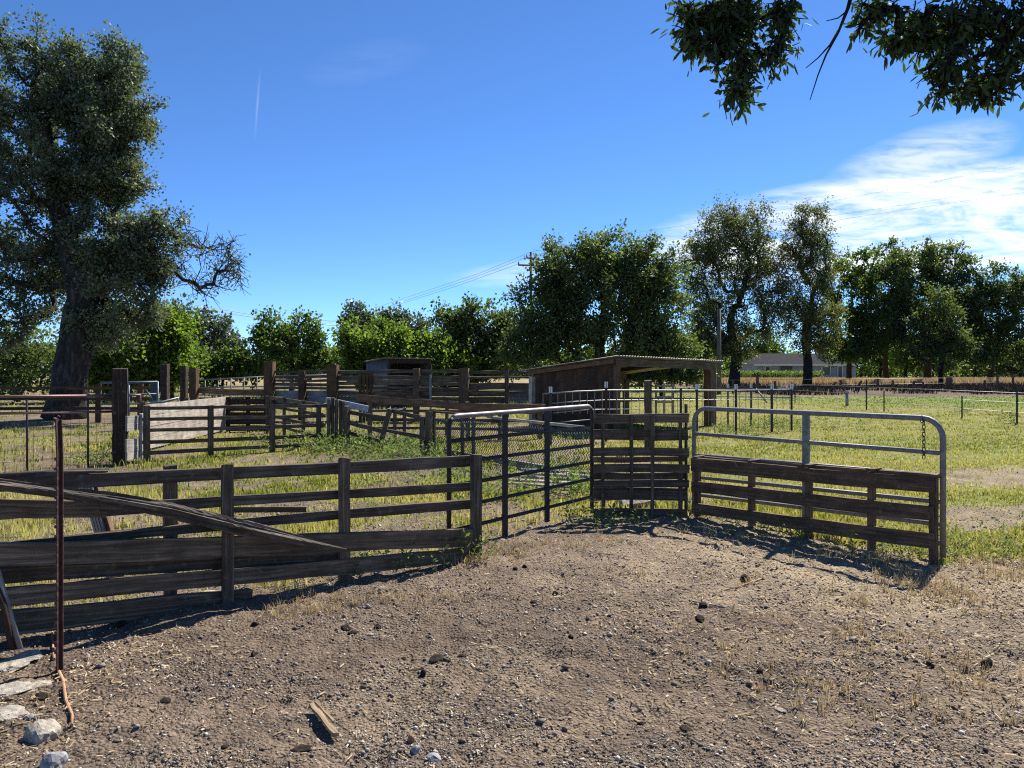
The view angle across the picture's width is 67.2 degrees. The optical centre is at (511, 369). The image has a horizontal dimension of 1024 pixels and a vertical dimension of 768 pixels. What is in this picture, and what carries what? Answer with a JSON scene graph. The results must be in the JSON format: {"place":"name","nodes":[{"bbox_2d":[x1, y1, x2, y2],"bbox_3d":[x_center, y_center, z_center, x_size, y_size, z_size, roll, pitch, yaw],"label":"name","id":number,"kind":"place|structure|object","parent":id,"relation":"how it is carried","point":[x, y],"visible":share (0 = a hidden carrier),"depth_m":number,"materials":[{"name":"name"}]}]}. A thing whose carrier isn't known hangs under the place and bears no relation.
{"place":"outdoors","nodes":[
{"label":"outdoors","id":0,"kind":"place"},
{"bbox_2d":[0,371,1023,767],"bbox_3d":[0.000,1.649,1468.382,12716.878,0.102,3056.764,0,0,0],"label":"ground","id":1,"kind":"structure","parent":0,"point":[720,699],"depth_m":4.65,"materials":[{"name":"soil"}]},
{"bbox_2d":[0,588,15,649],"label":"leaning pole","id":2,"kind":"object","parent":1,"relation":"on","point":[11,644],"visible":0.92,"depth_m":4.51,"materials":[{"name":"wood"}]},
{"bbox_2d":[0,569,22,648],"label":"leaning pole","id":3,"kind":"object","parent":1,"relation":"on","point":[18,641],"visible":0.84,"depth_m":4.54,"materials":[{"name":"wood"}]},
{"bbox_2d":[0,705,28,720],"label":"slab chunk","id":4,"kind":"object","parent":1,"relation":"on","point":[15,711],"visible":0.98,"depth_m":3.65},
{"bbox_2d":[0,657,29,672],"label":"slab chunk","id":5,"kind":"object","parent":1,"relation":"on","point":[14,665],"visible":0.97,"depth_m":4.29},
{"bbox_2d":[0,681,32,695],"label":"slab chunk","id":6,"kind":"object","parent":1,"relation":"on","point":[13,688],"visible":0.98,"depth_m":3.91,"materials":[{"name":"concrete"}]},
{"bbox_2d":[13,649,42,661],"bbox_3d":[-2.774,1.640,4.418,0.159,0.023,0.196,0,0,-15],"label":"slab chunk","id":7,"kind":"object","parent":1,"relation":"on","point":[30,655],"visible":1,"depth_m":4.41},
{"bbox_2d":[0,306,57,403],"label":"dark shrub","id":8,"kind":"object","parent":1,"relation":"on","point":[17,371],"visible":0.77,"depth_m":37.47,"materials":[{"name":"green plant"}]},
{"bbox_2d":[26,680,51,691],"bbox_3d":[-2.454,1.637,3.982,0.117,0.016,0.173,0,0,1],"label":"slab chunk","id":9,"kind":"object","parent":1,"relation":"on","point":[35,684],"visible":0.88,"depth_m":4.00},
{"bbox_2d":[34,692,47,700],"bbox_3d":[-2.357,1.637,3.844,0.082,0.042,0.060,0,0,37],"label":"rock","id":10,"kind":"object","parent":1,"relation":"on","point":[42,696],"visible":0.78,"depth_m":3.84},
{"bbox_2d":[22,718,60,744],"bbox_3d":[-2.116,1.646,3.476,0.156,0.144,0.155,0,0,30],"label":"rock","id":11,"kind":"object","parent":1,"relation":"on","point":[37,731],"visible":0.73,"depth_m":3.43,"materials":[{"name":"stone"}]},
{"bbox_2d":[39,751,67,767],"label":"rock","id":12,"kind":"object","parent":1,"relation":"on","point":[58,759],"visible":0.99,"depth_m":3.16,"materials":[{"name":"stone"}]},
{"bbox_2d":[51,631,55,660],"bbox_3d":[-2.744,1.643,4.599,0.018,0.036,0.587,0,0,-32],"label":"stick","id":13,"kind":"object","parent":1,"relation":"on","point":[53,650],"visible":0.92,"depth_m":4.58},
{"bbox_2d":[0,394,111,472],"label":"pipe fence","id":14,"kind":"object","parent":1,"relation":"on","point":[52,412],"visible":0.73,"depth_m":12.63,"materials":[{"name":"metal"}]},
{"bbox_2d":[53,415,62,672],"bbox_3d":[-2.508,1.025,4.244,0.046,1.550,0.044,0,0,0],"label":"steel stake","id":15,"kind":"object","parent":1,"relation":"on","point":[58,565],"visible":0.98,"depth_m":4.25,"materials":[{"name":"metal"}]},
{"bbox_2d":[57,670,73,725],"bbox_3d":[-2.249,1.641,3.876,0.027,0.048,0.836,0,0,-35],"label":"stick","id":16,"kind":"object","parent":1,"relation":"on","point":[59,672],"visible":1,"depth_m":3.81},
{"bbox_2d":[0,384,149,422],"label":"rail fence","id":17,"kind":"object","parent":1,"relation":"on","point":[99,388],"visible":0.66,"depth_m":24.09,"materials":[{"name":"wood"}]},
{"bbox_2d":[82,487,127,577],"bbox_3d":[-3.074,1.224,5.814,0.420,0.826,0.119,0,0,18],"label":"leaning post","id":18,"kind":"object","parent":1,"relation":"on","point":[102,524],"visible":0.03,"depth_m":5.79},
{"bbox_2d":[111,368,127,465],"bbox_3d":[-6.808,0.910,13.374,0.250,1.886,0.245,0,0,-24],"label":"gate post","id":19,"kind":"object","parent":1,"relation":"on","point":[119,399],"visible":0.77,"depth_m":13.26,"materials":[{"name":"wood"}]},
{"bbox_2d":[114,620,126,627],"bbox_3d":[-2.534,1.652,4.987,0.065,0.043,0.109,0,0,0],"label":"dirt clod","id":20,"kind":"object","parent":1,"relation":"on","point":[120,624],"visible":1,"depth_m":4.97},
{"bbox_2d":[88,312,157,401],"bbox_3d":[-20.821,-0.720,39.948,4.496,5.591,4.055,0,0,0],"label":"green shrub","id":21,"kind":"object","parent":1,"relation":"on","point":[96,375],"visible":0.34,"depth_m":39.26,"materials":[{"name":"green plant"}]},
{"bbox_2d":[0,4,250,420],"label":"oak tree","id":22,"kind":"object","parent":1,"relation":"on","point":[84,100],"visible":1,"depth_m":25.43,"materials":[{"name":"green plant"}]},
{"bbox_2d":[100,381,158,431],"bbox_3d":[-10.048,0.957,20.226,1.384,1.339,0.869,0,0,-25],"label":"pipe hurdle","id":23,"kind":"object","parent":1,"relation":"on","point":[153,394],"visible":0.59,"depth_m":20.20,"materials":[{"name":"metal"}]},
{"bbox_2d":[125,413,142,460],"bbox_3d":[-6.651,1.281,13.562,0.095,0.997,0.676,0,0,-7],"label":"plank hurdle","id":24,"kind":"object","parent":1,"relation":"on","point":[133,448],"visible":0.82,"depth_m":13.59,"materials":[{"name":"wood"}]},
{"bbox_2d":[128,394,140,413],"bbox_3d":[-7.912,1.094,16.111,0.312,1.178,0.057,0,0,-44],"label":"pipe hurdle","id":25,"kind":"object","parent":1,"relation":"on","point":[139,395],"visible":0.49,"depth_m":16.18,"materials":[{"name":"metal"}]},
{"bbox_2d":[98,297,182,396],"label":"green shrub","id":26,"kind":"object","parent":1,"relation":"on","point":[153,375],"visible":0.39,"depth_m":40.61,"materials":[{"name":"green plant"}]},
{"bbox_2d":[150,397,178,423],"bbox_3d":[-7.892,1.126,17.512,0.648,1.020,0.090,0,0,-39],"label":"pipe hoop","id":27,"kind":"object","parent":1,"relation":"on","point":[164,401],"visible":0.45,"depth_m":17.49,"materials":[{"name":"metal"}]},
{"bbox_2d":[160,364,169,424],"bbox_3d":[-9.914,0.839,22.000,0.194,2.035,0.189,0,0,0],"label":"corral post","id":28,"kind":"object","parent":1,"relation":"on","point":[164,381],"visible":0.51,"depth_m":21.91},
{"bbox_2d":[145,299,213,398],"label":"green shrub","id":29,"kind":"object","parent":1,"relation":"on","point":[185,345],"visible":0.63,"depth_m":41.55,"materials":[{"name":"green plant"}]},
{"bbox_2d":[141,395,225,447],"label":"plank wall","id":30,"kind":"structure","parent":1,"relation":"on","point":[219,400],"depth_m":17.58,"materials":[{"name":"wood"}]},
{"bbox_2d":[180,366,187,420],"bbox_3d":[-9.797,0.861,23.000,0.173,1.974,0.168,0,0,0],"label":"corral post","id":31,"kind":"object","parent":1,"relation":"on","point":[183,382],"visible":0.5,"depth_m":22.92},
{"bbox_2d":[156,292,251,386],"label":"background tree","id":32,"kind":"object","parent":1,"relation":"on","point":[221,328],"visible":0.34,"depth_m":61.19,"materials":[{"name":"green plant"}]},
{"bbox_2d":[188,337,268,396],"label":"green shrub","id":33,"kind":"object","parent":1,"relation":"on","point":[227,363],"visible":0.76,"depth_m":45.31,"materials":[{"name":"green plant"}]},
{"bbox_2d":[199,376,263,411],"bbox_3d":[-10.152,0.894,27.612,2.709,1.367,0.222,0,0,-4],"label":"pipe hurdle","id":34,"kind":"object","parent":1,"relation":"on","point":[231,386],"visible":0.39,"depth_m":27.60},
{"bbox_2d":[142,404,325,460],"bbox_3d":[-5.257,1.203,15.008,3.661,1.150,0.102,0,0,-43],"label":"rail fence","id":35,"kind":"object","parent":1,"relation":"on","point":[210,428],"visible":0.87,"depth_m":14.75,"materials":[{"name":"wood"}]},
{"bbox_2d":[0,454,481,636],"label":"board fence","id":36,"kind":"object","parent":1,"relation":"on","point":[226,562],"visible":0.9,"depth_m":5.38,"materials":[{"name":"wood"}]},
{"bbox_2d":[0,468,108,479],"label":"split branch","id":37,"kind":"object","parent":36,"relation":"on","point":[41,473],"visible":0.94,"depth_m":4.80,"materials":[{"name":"wood"}]},
{"bbox_2d":[0,478,346,550],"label":"timber beam","id":38,"kind":"structure","parent":36,"relation":"attached to","point":[215,521],"depth_m":5.06,"materials":[{"name":"wood"}]},
{"bbox_2d":[226,397,269,431],"bbox_3d":[-7.092,1.246,20.702,1.134,1.064,0.112,0,0,-17],"label":"board screen","id":39,"kind":"object","parent":1,"relation":"on","point":[239,422],"visible":0.53,"depth_m":20.63,"materials":[{"name":"wood"}]},
{"bbox_2d":[241,304,345,390],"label":"spiky tree","id":40,"kind":"object","parent":1,"relation":"on","point":[269,339],"visible":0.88,"depth_m":47.45,"materials":[{"name":"green plant"}]},
{"bbox_2d":[265,396,323,440],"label":"rail fence","id":41,"kind":"object","parent":1,"relation":"on","point":[284,400],"visible":0.49,"depth_m":18.49,"materials":[{"name":"wood"}]},
{"bbox_2d":[290,744,312,752],"bbox_3d":[-0.917,1.659,3.363,0.100,0.032,0.076,0,0,-5],"label":"dirt clod","id":42,"kind":"object","parent":1,"relation":"on","point":[302,748],"visible":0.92,"depth_m":3.35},
{"bbox_2d":[309,701,338,736],"bbox_3d":[-0.872,1.623,3.590,0.048,0.031,0.352,0,0,-33],"label":"board scrap","id":43,"kind":"object","parent":1,"relation":"on","point":[328,725],"visible":1,"depth_m":3.58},
{"bbox_2d":[327,398,345,447],"bbox_3d":[-3.718,1.146,16.314,0.395,1.121,0.103,0,0,0],"label":"board bundle","id":44,"kind":"object","parent":1,"relation":"on","point":[332,415],"visible":0.65,"depth_m":16.27,"materials":[{"name":"wood"}]},
{"bbox_2d":[325,397,368,411],"bbox_3d":[-3.510,0.730,16.350,1.132,0.298,0.031,0,0,27],"label":"pale plank","id":45,"kind":"object","parent":44,"relation":"attached to","point":[356,406],"visible":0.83,"depth_m":16.23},
{"bbox_2d":[328,298,387,364],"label":"background tree","id":46,"kind":"object","parent":1,"relation":"on","point":[366,316],"visible":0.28,"depth_m":74.10,"materials":[{"name":"green plant"}]},
{"bbox_2d":[188,361,528,421],"bbox_3d":[-4.991,0.791,24.851,11.562,2.138,0.302,0,0,5],"label":"corral fence","id":47,"kind":"object","parent":1,"relation":"on","point":[365,380],"visible":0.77,"depth_m":24.79,"materials":[{"name":"wood"}]},
{"bbox_2d":[330,308,391,389],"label":"green shrub","id":48,"kind":"object","parent":1,"relation":"on","point":[361,345],"visible":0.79,"depth_m":49.27,"materials":[{"name":"green plant"}]},
{"bbox_2d":[344,406,432,455],"bbox_3d":[-2.530,1.261,15.427,2.356,1.038,0.116,0,0,33],"label":"broken fence","id":49,"kind":"object","parent":1,"relation":"on","point":[426,429],"visible":0.71,"depth_m":15.36,"materials":[{"name":"wood"}]},
{"bbox_2d":[360,312,422,357],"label":"green shrub","id":50,"kind":"object","parent":1,"relation":"on","point":[400,340],"visible":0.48,"depth_m":50.45,"materials":[{"name":"green plant"}]},
{"bbox_2d":[364,357,434,406],"bbox_3d":[-5.301,0.598,35.750,2.444,2.305,4.047,0,0,-21],"label":"tin shelter","id":51,"kind":"object","parent":1,"relation":"on","point":[388,363],"visible":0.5,"depth_m":35.18,"materials":[{"name":"metal"}]},
{"bbox_2d":[368,297,435,334],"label":"background tree","id":52,"kind":"object","parent":1,"relation":"on","point":[400,316],"visible":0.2,"depth_m":74.52,"materials":[{"name":"green plant"}]},
{"bbox_2d":[411,745,419,754],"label":"rock","id":53,"kind":"object","parent":1,"relation":"on","point":[415,749],"visible":0.94,"depth_m":3.32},
{"bbox_2d":[399,326,458,386],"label":"green shrub","id":54,"kind":"object","parent":1,"relation":"on","point":[436,345],"visible":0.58,"depth_m":51.42,"materials":[{"name":"green plant"}]},
{"bbox_2d":[426,752,441,763],"bbox_3d":[-0.334,1.659,3.284,0.065,0.045,0.078,0,0,-40],"label":"rock","id":55,"kind":"object","parent":1,"relation":"on","point":[432,757],"visible":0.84,"depth_m":3.27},
{"bbox_2d":[429,654,443,663],"bbox_3d":[-0.429,1.645,4.376,0.089,0.055,0.125,0,0,-4],"label":"dirt clod","id":56,"kind":"object","parent":1,"relation":"on","point":[435,658],"visible":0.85,"depth_m":4.35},
{"bbox_2d":[356,394,545,441],"bbox_3d":[-1.350,1.156,17.907,4.517,1.248,0.129,0,0,-18],"label":"plank fence","id":57,"kind":"object","parent":1,"relation":"on","point":[465,407],"visible":0.58,"depth_m":17.82,"materials":[{"name":"wood"}]},
{"bbox_2d":[438,341,481,387],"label":"green shrub","id":58,"kind":"object","parent":1,"relation":"on","point":[464,360],"visible":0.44,"depth_m":52.40,"materials":[{"name":"green plant"}]},
{"bbox_2d":[426,291,522,382],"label":"background tree","id":59,"kind":"object","parent":1,"relation":"on","point":[463,325],"visible":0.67,"depth_m":54.13,"materials":[{"name":"green plant"}]},
{"bbox_2d":[0,389,1023,608],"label":"grass","id":60,"kind":"structure","parent":1,"relation":"on","point":[11,525],"depth_m":12.97,"materials":[{"name":"plant"}]},
{"bbox_2d":[0,516,1023,767],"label":"straw litter","id":61,"kind":"object","parent":1,"relation":"on","point":[648,646],"visible":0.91,"depth_m":4.52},
{"bbox_2d":[1,341,1022,377],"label":"wood","id":62,"kind":"object","parent":1,"relation":"on","point":[867,372],"visible":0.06,"depth_m":167.17,"materials":[{"name":"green plant"}]},
{"bbox_2d":[431,409,595,477],"bbox_3d":[-0.196,1.284,13.124,0.268,1.054,4.725,0,0,-37],"label":"chain link fence","id":63,"kind":"object","parent":1,"relation":"on","point":[519,464],"visible":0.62,"depth_m":13.08,"materials":[{"name":"metal"}]},
{"bbox_2d":[447,404,593,536],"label":"tube gate","id":64,"kind":"structure","parent":1,"relation":"on","point":[505,455],"depth_m":7.90,"materials":[{"name":"metal"}]},
{"bbox_2d":[518,252,535,376],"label":"utility pole","id":65,"kind":"object","parent":1,"relation":"on","point":[531,257],"visible":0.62,"depth_m":77.79,"materials":[{"name":"wood"}]},
{"bbox_2d":[533,165,1020,251],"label":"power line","id":66,"kind":"object","parent":65,"relation":"attached to","point":[834,200],"visible":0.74,"depth_m":59.50,"materials":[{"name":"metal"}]},
{"bbox_2d":[664,192,1023,248],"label":"power line","id":67,"kind":"object","parent":65,"relation":"attached to","point":[867,215],"visible":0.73,"depth_m":58.68,"materials":[{"name":"metal"}]},
{"bbox_2d":[666,186,1023,240],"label":"power line","id":68,"kind":"object","parent":65,"relation":"attached to","point":[866,210],"visible":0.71,"depth_m":58.90,"materials":[{"name":"metal"}]},
{"bbox_2d":[65,403,1023,578],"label":"weeds","id":69,"kind":"object","parent":1,"relation":"on","point":[410,448],"visible":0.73,"depth_m":10.90,"materials":[{"name":"green plant"}]},
{"bbox_2d":[508,468,589,488],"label":"fallen slats","id":70,"kind":"object","parent":1,"relation":"on","point":[540,483],"visible":0.41,"depth_m":11.29,"materials":[{"name":"wood"}]},
{"bbox_2d":[485,218,711,384],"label":"oak tree","id":71,"kind":"object","parent":1,"relation":"on","point":[540,333],"visible":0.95,"depth_m":44.94,"materials":[{"name":"green plant"}]},
{"bbox_2d":[521,355,723,429],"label":"livestock shed","id":72,"kind":"structure","parent":1,"relation":"on","point":[596,373],"depth_m":21.59,"materials":[{"name":"wood"}]},
{"bbox_2d":[509,389,528,399],"bbox_3d":[0.243,0.720,24.970,0.747,0.531,0.101,0,0,0],"label":"metal sheet","id":73,"kind":"object","parent":72,"relation":"attached to","point":[518,396],"visible":0.42,"depth_m":24.98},
{"bbox_2d":[243,516,1023,725],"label":"dry tufts","id":74,"kind":"object","parent":1,"relation":"on","point":[897,567],"visible":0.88,"depth_m":5.53,"materials":[{"name":"plant"}]},
{"bbox_2d":[619,500,655,507],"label":"stone slab","id":75,"kind":"structure","parent":1,"relation":"on","point":[636,502],"depth_m":9.08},
{"bbox_2d":[592,404,689,517],"bbox_3d":[1.461,1.095,8.706,1.099,1.410,0.142,0,0,-3],"label":"slatted hurdle","id":76,"kind":"object","parent":1,"relation":"on","point":[614,484],"visible":0.96,"depth_m":8.68,"materials":[{"name":"wood"}]},
{"bbox_2d":[644,380,651,447],"bbox_3d":[2.737,1.006,15.501,0.145,1.612,0.134,0,0,0],"label":"timber post","id":77,"kind":"object","parent":1,"relation":"on","point":[647,397],"visible":0.54,"depth_m":15.44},
{"bbox_2d":[655,384,673,413],"bbox_3d":[5.060,0.962,25.550,0.636,0.995,0.092,0,0,-4],"label":"hay feeder","id":78,"kind":"object","parent":1,"relation":"on","point":[663,396],"visible":0.83,"depth_m":25.52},
{"bbox_2d":[543,382,792,444],"bbox_3d":[4.128,1.036,18.831,7.916,1.527,0.085,0,0,-30],"label":"wire panel fence","id":79,"kind":"object","parent":1,"relation":"on","point":[606,390],"visible":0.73,"depth_m":19.08,"materials":[{"name":"metal"}]},
{"bbox_2d":[621,353,719,395],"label":"dark shrub","id":80,"kind":"object","parent":1,"relation":"on","point":[693,376],"visible":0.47,"depth_m":45.37,"materials":[{"name":"green plant"}]},
{"bbox_2d":[679,725,693,732],"bbox_3d":[0.803,1.656,3.545,0.056,0.022,0.067,0,0,-19],"label":"dirt clod","id":81,"kind":"object","parent":1,"relation":"on","point":[683,728],"visible":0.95,"depth_m":3.54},
{"bbox_2d":[717,309,720,394],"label":"wooden pole","id":82,"kind":"object","parent":1,"relation":"on","point":[719,346],"visible":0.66,"depth_m":51.88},
{"bbox_2d":[667,189,798,387],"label":"eucalyptus tree","id":83,"kind":"object","parent":1,"relation":"on","point":[708,253],"visible":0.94,"depth_m":69.16,"materials":[{"name":"green plant"}]},
{"bbox_2d":[700,384,789,423],"bbox_3d":[6.803,1.102,22.668,0.143,1.397,4.014,0,0,-23],"label":"wire panel fence","id":84,"kind":"object","parent":1,"relation":"on","point":[728,388],"visible":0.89,"depth_m":22.40,"materials":[{"name":"metal"}]},
{"bbox_2d":[742,321,791,357],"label":"tree","id":85,"kind":"object","parent":1,"relation":"on","point":[774,346],"visible":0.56,"depth_m":148.86,"materials":[{"name":"green plant"}]},
{"bbox_2d":[721,369,823,378],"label":"crop strip","id":86,"kind":"object","parent":1,"relation":"on","point":[770,373],"visible":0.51,"depth_m":104.35,"materials":[{"name":"green plant"}]},
{"bbox_2d":[773,195,853,386],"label":"eucalyptus tree","id":87,"kind":"object","parent":1,"relation":"on","point":[809,316],"visible":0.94,"depth_m":71.38,"materials":[{"name":"green plant"}]},
{"bbox_2d":[691,455,942,563],"bbox_3d":[2.861,1.273,7.671,0.190,0.761,2.696,0,0,-36],"label":"wooden fence panel","id":88,"kind":"object","parent":1,"relation":"on","point":[871,480],"visible":1,"depth_m":7.35,"materials":[{"name":"wood"}]},
{"bbox_2d":[692,406,945,557],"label":"tube gate","id":89,"kind":"structure","parent":1,"relation":"on","point":[805,442],"depth_m":7.50,"materials":[{"name":"metal"}]},
{"bbox_2d":[651,0,1023,125],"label":"overhanging tree","id":90,"kind":"object","parent":1,"relation":"on","point":[947,39],"visible":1,"depth_m":5.54,"materials":[{"name":"green plant"}]},
{"bbox_2d":[810,244,897,379],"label":"tree","id":91,"kind":"object","parent":1,"relation":"on","point":[864,317],"visible":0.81,"depth_m":81.29,"materials":[{"name":"green plant"}]},
{"bbox_2d":[693,380,1023,394],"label":"dead brush","id":92,"kind":"object","parent":1,"relation":"on","point":[989,387],"visible":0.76,"depth_m":58.53,"materials":[{"name":"plant"}]},
{"bbox_2d":[721,374,1013,393],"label":"field fence","id":93,"kind":"object","parent":1,"relation":"on","point":[949,380],"visible":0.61,"depth_m":62.28,"materials":[{"name":"wood"}]},
{"bbox_2d":[863,331,899,377],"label":"tree","id":94,"kind":"object","parent":1,"relation":"on","point":[877,361],"visible":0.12,"depth_m":129.80,"materials":[{"name":"green plant"}]},
{"bbox_2d":[845,235,929,377],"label":"tree","id":95,"kind":"object","parent":1,"relation":"on","point":[883,271],"visible":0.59,"depth_m":83.32,"materials":[{"name":"green plant"}]},
{"bbox_2d":[785,380,1020,423],"bbox_3d":[14.930,1.107,28.880,0.060,1.387,20.688,0,0,-6],"label":"field fence","id":96,"kind":"object","parent":1,"relation":"on","point":[961,408],"visible":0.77,"depth_m":28.14,"materials":[{"name":"wood"}]},
{"bbox_2d":[881,331,931,377],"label":"tree","id":97,"kind":"object","parent":1,"relation":"on","point":[907,366],"visible":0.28,"depth_m":119.23,"materials":[{"name":"green plant"}]},
{"bbox_2d":[878,235,995,377],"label":"tree","id":98,"kind":"object","parent":1,"relation":"on","point":[931,273],"visible":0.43,"depth_m":84.94,"materials":[{"name":"green plant"}]},
{"bbox_2d":[910,344,974,376],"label":"tree","id":99,"kind":"object","parent":1,"relation":"on","point":[948,366],"visible":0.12,"depth_m":117.14,"materials":[{"name":"green plant"}]},
{"bbox_2d":[898,281,987,384],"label":"tree","id":100,"kind":"object","parent":1,"relation":"on","point":[938,339],"visible":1,"depth_m":77.25,"materials":[{"name":"green plant"}]},
{"bbox_2d":[954,344,1008,377],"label":"tree","id":101,"kind":"object","parent":1,"relation":"on","point":[974,372],"visible":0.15,"depth_m":124.06,"materials":[{"name":"green plant"}]},
{"bbox_2d":[948,257,1023,376],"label":"tree","id":102,"kind":"object","parent":1,"relation":"on","point":[1001,326],"visible":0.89,"depth_m":83.17,"materials":[{"name":"green plant"}]},
{"bbox_2d":[981,658,992,667],"bbox_3d":[2.641,1.633,4.287,0.073,0.062,0.051,0,0,-32],"label":"dirt clod","id":103,"kind":"object","parent":1,"relation":"on","point":[989,661],"visible":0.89,"depth_m":4.27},
{"bbox_2d":[996,340,1023,377],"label":"tree","id":104,"kind":"object","parent":1,"relation":"on","point":[1013,370],"visible":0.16,"depth_m":124.10,"materials":[{"name":"green plant"}]},
{"bbox_2d":[0,0,1023,369],"label":"sky","id":105,"kind":"structure","parent":0,"point":[372,152],"materials":[{"name":"blue"}]},
{"bbox_2d":[740,353,862,377],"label":"house","id":106,"kind":"structure","parent":0,"point":[780,361],"depth_m":120.00,"materials":[{"name":"grey"}]},
{"bbox_2d":[779,366,792,370],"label":"garage door","id":107,"kind":"structure","parent":106,"relation":"in","point":[781,368],"depth_m":119.89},
{"bbox_2d":[821,366,830,374],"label":"window","id":108,"kind":"structure","parent":106,"relation":"in","point":[823,368],"depth_m":119.89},
{"bbox_2d":[837,366,842,377],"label":"door","id":109,"kind":"structure","parent":106,"relation":"in","point":[839,368],"depth_m":119.89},
{"bbox_2d":[701,376,1023,384],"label":"tall dry grass","id":110,"kind":"structure","parent":0,"point":[852,380],"depth_m":87.30,"materials":[{"name":"plant"}]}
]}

